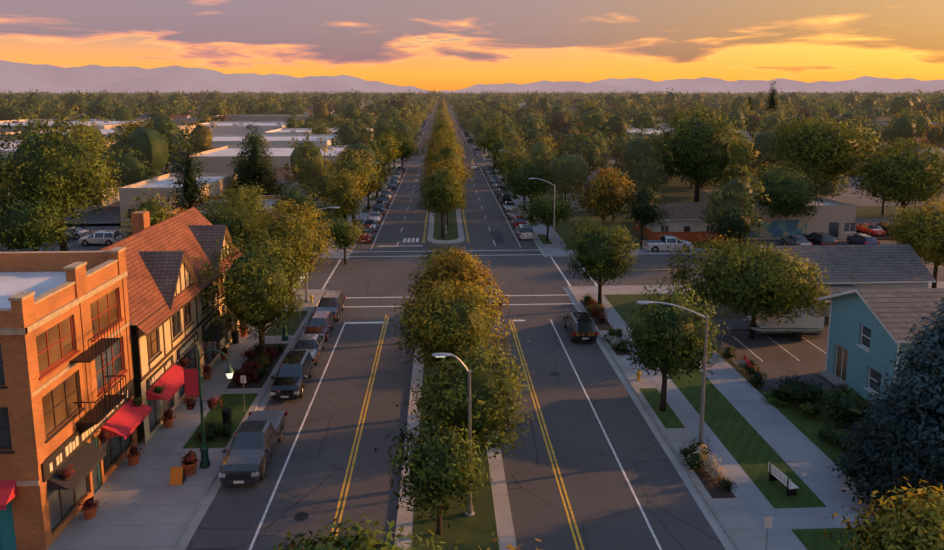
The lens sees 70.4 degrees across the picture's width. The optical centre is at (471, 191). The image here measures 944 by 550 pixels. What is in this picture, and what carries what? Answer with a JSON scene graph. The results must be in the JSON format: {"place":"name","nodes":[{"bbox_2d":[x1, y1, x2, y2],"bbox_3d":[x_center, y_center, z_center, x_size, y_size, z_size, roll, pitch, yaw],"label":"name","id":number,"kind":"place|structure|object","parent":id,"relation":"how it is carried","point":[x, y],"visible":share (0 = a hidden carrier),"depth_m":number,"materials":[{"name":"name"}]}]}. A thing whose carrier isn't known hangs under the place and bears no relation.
{"place":"outdoors","nodes":[
{"label":"outdoors","id":0,"kind":"place"},
{"bbox_2d":[0,60,943,93],"bbox_3d":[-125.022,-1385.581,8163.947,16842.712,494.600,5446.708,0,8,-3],"label":"mountain terrain","id":1,"kind":"structure","parent":0,"point":[15,77],"depth_m":9314.81,"materials":[{"name":"purple stone"}]},
{"bbox_2d":[0,125,943,390],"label":"parking lot pavement","id":2,"kind":"structure","parent":0,"point":[784,355],"depth_m":52.90,"materials":[{"name":"grey asphalt"}]},
{"bbox_2d":[55,227,90,239],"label":"car","id":3,"kind":"object","parent":2,"relation":"on","point":[81,232],"visible":0.35,"depth_m":88.15,"materials":[{"name":"grey paint"}]},
{"bbox_2d":[77,230,122,245],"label":"car","id":4,"kind":"object","parent":2,"relation":"on","point":[108,237],"visible":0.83,"depth_m":84.32,"materials":[{"name":"white paint"}]},
{"bbox_2d":[744,354,756,374],"bbox_3d":[19.201,11.968,46.164,0.500,0.920,1.600,1,8,7],"label":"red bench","id":5,"kind":"object","parent":2,"relation":"on","point":[748,362],"visible":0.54,"depth_m":45.84,"materials":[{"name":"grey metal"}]},
{"bbox_2d":[732,308,824,340],"bbox_3d":[24.080,10.293,53.246,6.601,2.423,2.660,0,8,-1],"label":"trailer","id":6,"kind":"object","parent":2,"relation":"on","point":[813,324],"visible":0.71,"depth_m":52.20,"materials":[{"name":"metal"}]},
{"bbox_2d":[780,235,813,244],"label":"car","id":7,"kind":"object","parent":2,"relation":"on","point":[795,240],"visible":0.65,"depth_m":83.16,"materials":[{"name":"grey paint"}]},
{"bbox_2d":[803,232,837,244],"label":"car","id":8,"kind":"object","parent":2,"relation":"on","point":[818,238],"visible":0.67,"depth_m":82.86,"materials":[{"name":"black paint"}]},
{"bbox_2d":[846,234,879,244],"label":"car","id":9,"kind":"object","parent":2,"relation":"on","point":[861,239],"visible":0.81,"depth_m":83.42,"materials":[{"name":"blue paint"}]},
{"bbox_2d":[856,223,886,235],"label":"car","id":10,"kind":"object","parent":2,"relation":"on","point":[870,229],"visible":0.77,"depth_m":90.47,"materials":[{"name":"red paint"}]},
{"bbox_2d":[873,220,905,234],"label":"car","id":11,"kind":"object","parent":2,"relation":"on","point":[882,224],"visible":0.35,"depth_m":91.65,"materials":[{"name":"grey paint"}]},
{"bbox_2d":[0,0,943,91],"label":"sky","id":12,"kind":"structure","parent":0,"point":[431,45],"materials":[{"name":"orange"}]},
{"bbox_2d":[47,104,943,549],"bbox_3d":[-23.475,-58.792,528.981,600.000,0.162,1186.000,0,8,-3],"label":"sidewalk pavement","id":13,"kind":"structure","parent":0,"point":[747,432],"depth_m":35.46,"materials":[{"name":"concrete"}]},
{"bbox_2d":[0,247,151,549],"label":"brick corner building","id":14,"kind":"structure","parent":13,"relation":"on","point":[66,375],"depth_m":29.91,"materials":[{"name":"orange brick"}]},
{"bbox_2d":[56,470,71,480],"bbox_3d":[-17.558,12.251,28.707,0.624,0.564,0.406,-4,9,-25],"label":"hanging basket","id":15,"kind":"object","parent":14,"relation":"hanging from","point":[67,479],"visible":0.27,"depth_m":28.69,"materials":[{"name":"brown metal"}]},
{"bbox_2d":[96,431,108,442],"bbox_3d":[-17.706,11.769,31.968,0.624,0.564,0.406,-4,9,-25],"label":"hanging basket","id":16,"kind":"object","parent":14,"relation":"hanging from","point":[102,441],"visible":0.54,"depth_m":31.91,"materials":[{"name":"brown metal"}]},
{"bbox_2d":[82,503,97,519],"bbox_3d":[-17.314,14.533,30.311,0.648,0.500,0.648,0,8,-3],"label":"flower pot","id":17,"kind":"object","parent":13,"relation":"on","point":[91,514],"visible":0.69,"depth_m":30.14,"materials":[{"name":"ceramic"}]},
{"bbox_2d":[127,452,140,465],"bbox_3d":[-17.512,13.891,34.660,0.648,0.500,0.648,0,8,-3],"label":"flower pot","id":18,"kind":"object","parent":13,"relation":"on","point":[133,461],"visible":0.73,"depth_m":34.49,"materials":[{"name":"ceramic"}]},
{"bbox_2d":[162,416,173,427],"bbox_3d":[-17.487,13.320,38.523,0.648,0.500,0.648,0,8,-3],"label":"planter pot","id":19,"kind":"object","parent":13,"relation":"on","point":[168,423],"visible":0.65,"depth_m":38.35,"materials":[{"name":"ceramic"}]},
{"bbox_2d":[99,207,241,443],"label":"tudor-style building","id":20,"kind":"structure","parent":13,"relation":"on","point":[168,326],"depth_m":41.33,"materials":[{"name":"beige paint"}]},
{"bbox_2d":[170,467,185,484],"bbox_3d":[-14.534,13.981,32.987,0.600,0.810,0.500,0,8,-3],"label":"sandwich board","id":21,"kind":"object","parent":13,"relation":"on","point":[177,476],"visible":1,"depth_m":32.87,"materials":[{"name":"orange wood"}]},
{"bbox_2d":[181,458,197,475],"bbox_3d":[-14.270,13.966,33.806,0.821,0.600,0.821,0,8,-3],"label":"planter pot","id":22,"kind":"object","parent":13,"relation":"on","point":[187,467],"visible":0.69,"depth_m":33.58,"materials":[{"name":"ceramic"}]},
{"bbox_2d":[202,370,211,379],"bbox_3d":[-17.779,12.372,44.947,0.648,0.500,0.648,0,8,-3],"label":"planter pot","id":23,"kind":"object","parent":13,"relation":"on","point":[207,376],"visible":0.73,"depth_m":44.76,"materials":[{"name":"ceramic"}]},
{"bbox_2d":[183,345,233,468],"bbox_3d":[-13.278,10.924,34.009,2.540,6.560,0.520,0,8,-3],"label":"ornate lamp post","id":24,"kind":"object","parent":13,"relation":"on","point":[192,378],"visible":1,"depth_m":33.82,"materials":[{"name":"green metal"}]},
{"bbox_2d":[220,351,228,360],"bbox_3d":[-17.828,11.890,48.212,0.648,0.500,0.648,0,8,-3],"label":"flower pot","id":25,"kind":"object","parent":13,"relation":"on","point":[223,358],"visible":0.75,"depth_m":48.03,"materials":[{"name":"ceramic"}]},
{"bbox_2d":[221,407,231,425],"bbox_3d":[-14.195,13.027,38.730,0.600,1.020,0.600,0,8,-3],"label":"trash bin","id":26,"kind":"object","parent":13,"relation":"on","point":[226,414],"visible":0.92,"depth_m":38.53,"materials":[{"name":"grey metal"}]},
{"bbox_2d":[231,330,238,343],"bbox_3d":[-18.171,11.167,51.328,0.600,1.020,0.600,0,8,-3],"label":"trash bin","id":27,"kind":"object","parent":13,"relation":"on","point":[235,337],"visible":0.83,"depth_m":51.14,"materials":[{"name":"grey metal"}]},
{"bbox_2d":[240,375,245,412],"bbox_3d":[-13.659,12.135,40.046,0.320,2.400,0.062,0,8,-3],"label":"parking sign","id":28,"kind":"object","parent":13,"relation":"on","point":[243,379],"visible":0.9,"depth_m":39.94,"materials":[{"name":"metal"}]},
{"bbox_2d":[281,259,302,340],"bbox_3d":[-14.078,8.326,51.601,2.540,6.560,0.520,0,8,-3],"label":"ornate lamp post","id":29,"kind":"object","parent":13,"relation":"on","point":[284,336],"visible":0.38,"depth_m":51.80,"materials":[{"name":"green metal"}]},
{"bbox_2d":[305,206,339,301],"bbox_3d":[-13.724,5.763,61.154,3.470,8.840,0.418,0,8,-3],"label":"street light","id":30,"kind":"object","parent":13,"relation":"on","point":[306,292],"visible":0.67,"depth_m":61.47,"materials":[{"name":"metal"}]},
{"bbox_2d":[432,173,446,233],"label":"street light","id":31,"kind":"object","parent":13,"relation":"on","point":[445,221],"visible":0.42,"depth_m":90.92,"materials":[{"name":"metal"}]},
{"bbox_2d":[258,127,638,210],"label":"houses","id":32,"kind":"structure","parent":13,"relation":"on","point":[283,177],"depth_m":113.35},
{"bbox_2d":[432,353,474,516],"bbox_3d":[-0.818,10.921,29.921,1.870,7.740,0.418,0,8,-3],"label":"street light","id":33,"kind":"object","parent":13,"relation":"on","point":[469,512],"visible":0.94,"depth_m":29.72,"materials":[{"name":"metal"}]},
{"bbox_2d":[528,178,554,248],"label":"street light","id":34,"kind":"object","parent":13,"relation":"on","point":[553,246],"visible":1,"depth_m":81.77,"materials":[{"name":"metal"}]},
{"bbox_2d":[636,370,641,380],"bbox_3d":[11.160,12.286,44.709,0.380,0.740,0.313,0,8,-3],"label":"fire hydrant","id":35,"kind":"object","parent":13,"relation":"on","point":[638,373],"visible":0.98,"depth_m":44.67,"materials":[{"name":"yellow metal"}]},
{"bbox_2d":[636,301,708,442],"bbox_3d":[10.454,9.809,35.126,3.970,8.440,0.418,0,8,-3],"label":"street light","id":36,"kind":"object","parent":13,"relation":"on","point":[701,424],"visible":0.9,"depth_m":35.05,"materials":[{"name":"metal"}]},
{"bbox_2d":[634,202,738,241],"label":"terracotta building","id":37,"kind":"structure","parent":13,"relation":"on","point":[686,223],"depth_m":86.77,"materials":[{"name":"orange paint"}]},
{"bbox_2d":[764,515,772,549],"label":"speed sign","id":38,"kind":"object","parent":13,"relation":"on","point":[768,522],"visible":1,"depth_m":26.66,"materials":[{"name":"metal"}]},
{"bbox_2d":[131,120,942,442],"bbox_3d":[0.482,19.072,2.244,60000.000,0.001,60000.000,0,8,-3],"label":"ground","id":39,"kind":"structure","parent":0,"point":[675,190],"depth_m":105.47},
{"bbox_2d":[0,114,757,251],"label":"commercial building","id":40,"kind":"structure","parent":39,"relation":"on","point":[225,142],"depth_m":162.34,"materials":[{"name":"beige paint"}]},
{"bbox_2d":[0,81,943,549],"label":"tree foliage","id":41,"kind":"object","parent":39,"relation":"on","point":[48,177],"visible":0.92,"depth_m":49.57,"materials":[{"name":"green plant"}]},
{"bbox_2d":[0,88,943,224],"bbox_3d":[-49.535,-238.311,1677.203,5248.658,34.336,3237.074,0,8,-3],"label":"tree foliage","id":42,"kind":"object","parent":39,"relation":"on","point":[600,123],"visible":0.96,"depth_m":236.12,"materials":[{"name":"green plant"}]},
{"bbox_2d":[0,100,943,169],"bbox_3d":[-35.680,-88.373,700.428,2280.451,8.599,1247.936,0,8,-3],"label":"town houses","id":43,"kind":"structure","parent":39,"relation":"on","point":[177,119],"depth_m":313.62,"materials":[{"name":"beige"}]},
{"bbox_2d":[25,89,942,548],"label":"trunks","id":44,"kind":"object","parent":39,"relation":"on","point":[601,283],"visible":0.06,"depth_m":75.24,"materials":[{"name":"brown plant"}]},
{"bbox_2d":[700,189,856,239],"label":"building","id":45,"kind":"structure","parent":39,"relation":"on","point":[835,218],"depth_m":88.08,"materials":[{"name":"beige paint"}]},
{"bbox_2d":[761,244,935,316],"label":"grey house","id":46,"kind":"structure","parent":39,"relation":"on","point":[887,266],"depth_m":58.43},
{"bbox_2d":[818,288,943,410],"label":"blue house","id":47,"kind":"structure","parent":39,"relation":"on","point":[865,326],"depth_m":41.69,"materials":[{"name":"blue wood"}]},
{"bbox_2d":[185,102,943,549],"bbox_3d":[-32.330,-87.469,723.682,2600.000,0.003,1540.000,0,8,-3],"label":"road","id":48,"kind":"structure","parent":0,"point":[607,512],"depth_m":39.29,"materials":[{"name":"grey asphalt"}]},
{"bbox_2d":[219,410,287,485],"bbox_3d":[-11.490,13.252,35.347,2.340,1.900,5.827,0,8,-3],"label":"pickup","id":49,"kind":"object","parent":48,"relation":"on","point":[258,436],"visible":0.98,"depth_m":33.98,"materials":[{"name":"grey paint"}]},
{"bbox_2d":[270,350,314,399],"bbox_3d":[-11.781,12.049,43.954,2.260,1.756,4.777,0,8,-3],"label":"suv","id":50,"kind":"object","parent":48,"relation":"on","point":[294,372],"visible":0.98,"depth_m":42.95,"materials":[{"name":"black paint"}]},
{"bbox_2d":[289,334,326,363],"bbox_3d":[-12.011,11.444,49.020,2.200,1.458,4.627,0,8,-3],"label":"sedan car","id":51,"kind":"object","parent":48,"relation":"on","point":[313,344],"visible":0.69,"depth_m":48.34,"materials":[{"name":"grey paint"}]},
{"bbox_2d":[303,311,335,340],"bbox_3d":[-12.213,10.762,53.463,2.160,1.507,4.127,0,8,-3],"label":"sedan car","id":52,"kind":"object","parent":48,"relation":"on","point":[320,322],"visible":0.77,"depth_m":52.71,"materials":[{"name":"red paint"}]},
{"bbox_2d":[314,290,345,321],"bbox_3d":[-12.319,9.976,57.992,2.260,1.756,4.777,0,8,-3],"label":"suv","id":53,"kind":"object","parent":48,"relation":"on","point":[332,301],"visible":0.71,"depth_m":57.31,"materials":[{"name":"black paint"}]},
{"bbox_2d":[357,224,374,242],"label":"parked car","id":54,"kind":"object","parent":48,"relation":"on","point":[369,235],"visible":0.67,"depth_m":86.69,"materials":[{"name":"red paint"}]},
{"bbox_2d":[362,219,378,231],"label":"parked car","id":55,"kind":"object","parent":48,"relation":"on","point":[374,222],"visible":0.6,"depth_m":93.46,"materials":[{"name":"grey paint"}]},
{"bbox_2d":[189,226,558,549],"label":"road patches","id":56,"kind":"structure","parent":48,"relation":"on","point":[497,237],"depth_m":30.79,"materials":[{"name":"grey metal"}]},
{"bbox_2d":[367,211,382,222],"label":"parked car","id":57,"kind":"object","parent":48,"relation":"on","point":[377,215],"visible":0.75,"depth_m":99.28,"materials":[{"name":"white paint"}]},
{"bbox_2d":[371,201,386,214],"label":"parked car","id":58,"kind":"object","parent":48,"relation":"on","point":[380,206],"visible":0.71,"depth_m":106.07,"materials":[{"name":"black paint"}]},
{"bbox_2d":[377,195,389,207],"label":"parked car","id":59,"kind":"object","parent":48,"relation":"on","point":[386,198],"visible":0.52,"depth_m":113.00,"materials":[{"name":"grey paint"}]},
{"bbox_2d":[379,189,392,200],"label":"parked car","id":60,"kind":"object","parent":48,"relation":"on","point":[388,192],"visible":0.62,"depth_m":119.81,"materials":[{"name":"white paint"}]},
{"bbox_2d":[387,181,397,189],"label":"parked car","id":61,"kind":"object","parent":48,"relation":"on","point":[392,185],"visible":0.83,"depth_m":133.42,"materials":[{"name":"grey paint"}]},
{"bbox_2d":[390,177,399,184],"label":"parked car","id":62,"kind":"object","parent":48,"relation":"on","point":[396,179],"visible":0.6,"depth_m":140.64,"materials":[{"name":"grey paint"}]},
{"bbox_2d":[392,172,401,180],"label":"parked car","id":63,"kind":"object","parent":48,"relation":"on","point":[398,175],"visible":0.62,"depth_m":146.55,"materials":[{"name":"grey paint"}]},
{"bbox_2d":[396,166,404,172],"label":"parked car","id":64,"kind":"object","parent":48,"relation":"on","point":[402,168],"visible":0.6,"depth_m":160.56,"materials":[{"name":"black paint"}]},
{"bbox_2d":[469,164,477,169],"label":"moving car","id":65,"kind":"object","parent":48,"relation":"on","point":[474,166],"visible":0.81,"depth_m":166.62,"materials":[{"name":"white paint"}]},
{"bbox_2d":[484,168,493,176],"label":"parked car","id":66,"kind":"object","parent":48,"relation":"on","point":[487,170],"visible":0.48,"depth_m":154.74,"materials":[{"name":"red paint"}]},
{"bbox_2d":[486,171,497,180],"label":"parked car","id":67,"kind":"object","parent":48,"relation":"on","point":[490,174],"visible":0.65,"depth_m":147.69,"materials":[{"name":"grey paint"}]},
{"bbox_2d":[488,177,498,184],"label":"parked car","id":68,"kind":"object","parent":48,"relation":"on","point":[491,179],"visible":0.54,"depth_m":140.69,"materials":[{"name":"blue paint"}]},
{"bbox_2d":[491,181,499,188],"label":"parked car","id":69,"kind":"object","parent":48,"relation":"on","point":[493,183],"visible":0.52,"depth_m":134.58,"materials":[{"name":"grey paint"}]},
{"bbox_2d":[493,184,503,193],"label":"parked car","id":70,"kind":"object","parent":48,"relation":"on","point":[496,186],"visible":0.5,"depth_m":127.16,"materials":[{"name":"white paint"}]},
{"bbox_2d":[495,188,507,198],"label":"parked car","id":71,"kind":"object","parent":48,"relation":"on","point":[499,191],"visible":0.48,"depth_m":121.81,"materials":[{"name":"red paint"}]},
{"bbox_2d":[498,193,511,204],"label":"parked car","id":72,"kind":"object","parent":48,"relation":"on","point":[504,198],"visible":0.85,"depth_m":114.84,"materials":[{"name":"black paint"}]},
{"bbox_2d":[502,201,516,211],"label":"parked car","id":73,"kind":"object","parent":48,"relation":"on","point":[507,205],"visible":0.71,"depth_m":108.77,"materials":[{"name":"white paint"}]},
{"bbox_2d":[506,208,521,218],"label":"parked car","id":74,"kind":"object","parent":48,"relation":"on","point":[511,212],"visible":0.83,"depth_m":102.10,"materials":[{"name":"grey paint"}]},
{"bbox_2d":[510,216,526,227],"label":"parked car","id":75,"kind":"object","parent":48,"relation":"on","point":[516,221],"visible":0.75,"depth_m":94.97,"materials":[{"name":"red paint"}]},
{"bbox_2d":[515,224,534,238],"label":"parked car","id":76,"kind":"object","parent":48,"relation":"on","point":[524,231],"visible":0.98,"depth_m":87.45,"materials":[{"name":"white paint"}]},
{"bbox_2d":[563,312,598,341],"bbox_3d":[8.602,10.627,53.583,2.260,1.756,4.777,0,8,-3],"label":"suv","id":77,"kind":"object","parent":48,"relation":"on","point":[580,326],"visible":1,"depth_m":51.41,"materials":[{"name":"black paint"}]},
{"bbox_2d":[249,121,942,549],"bbox_3d":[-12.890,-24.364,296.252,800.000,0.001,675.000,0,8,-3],"label":"road markings","id":78,"kind":"structure","parent":48,"relation":"on","point":[525,375],"depth_m":40.63,"materials":[{"name":"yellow paint"}]},
{"bbox_2d":[642,235,693,251],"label":"pickup truck","id":79,"kind":"object","parent":48,"relation":"on","point":[663,243],"visible":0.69,"depth_m":80.69,"materials":[{"name":"white paint"}]},
{"bbox_2d":[768,462,798,495],"bbox_3d":[15.117,13.983,32.515,0.500,0.920,1.600,-2,9,-12],"label":"lawn bench","id":80,"kind":"object","parent":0,"point":[775,473],"depth_m":32.17,"materials":[{"name":"grey metal"}]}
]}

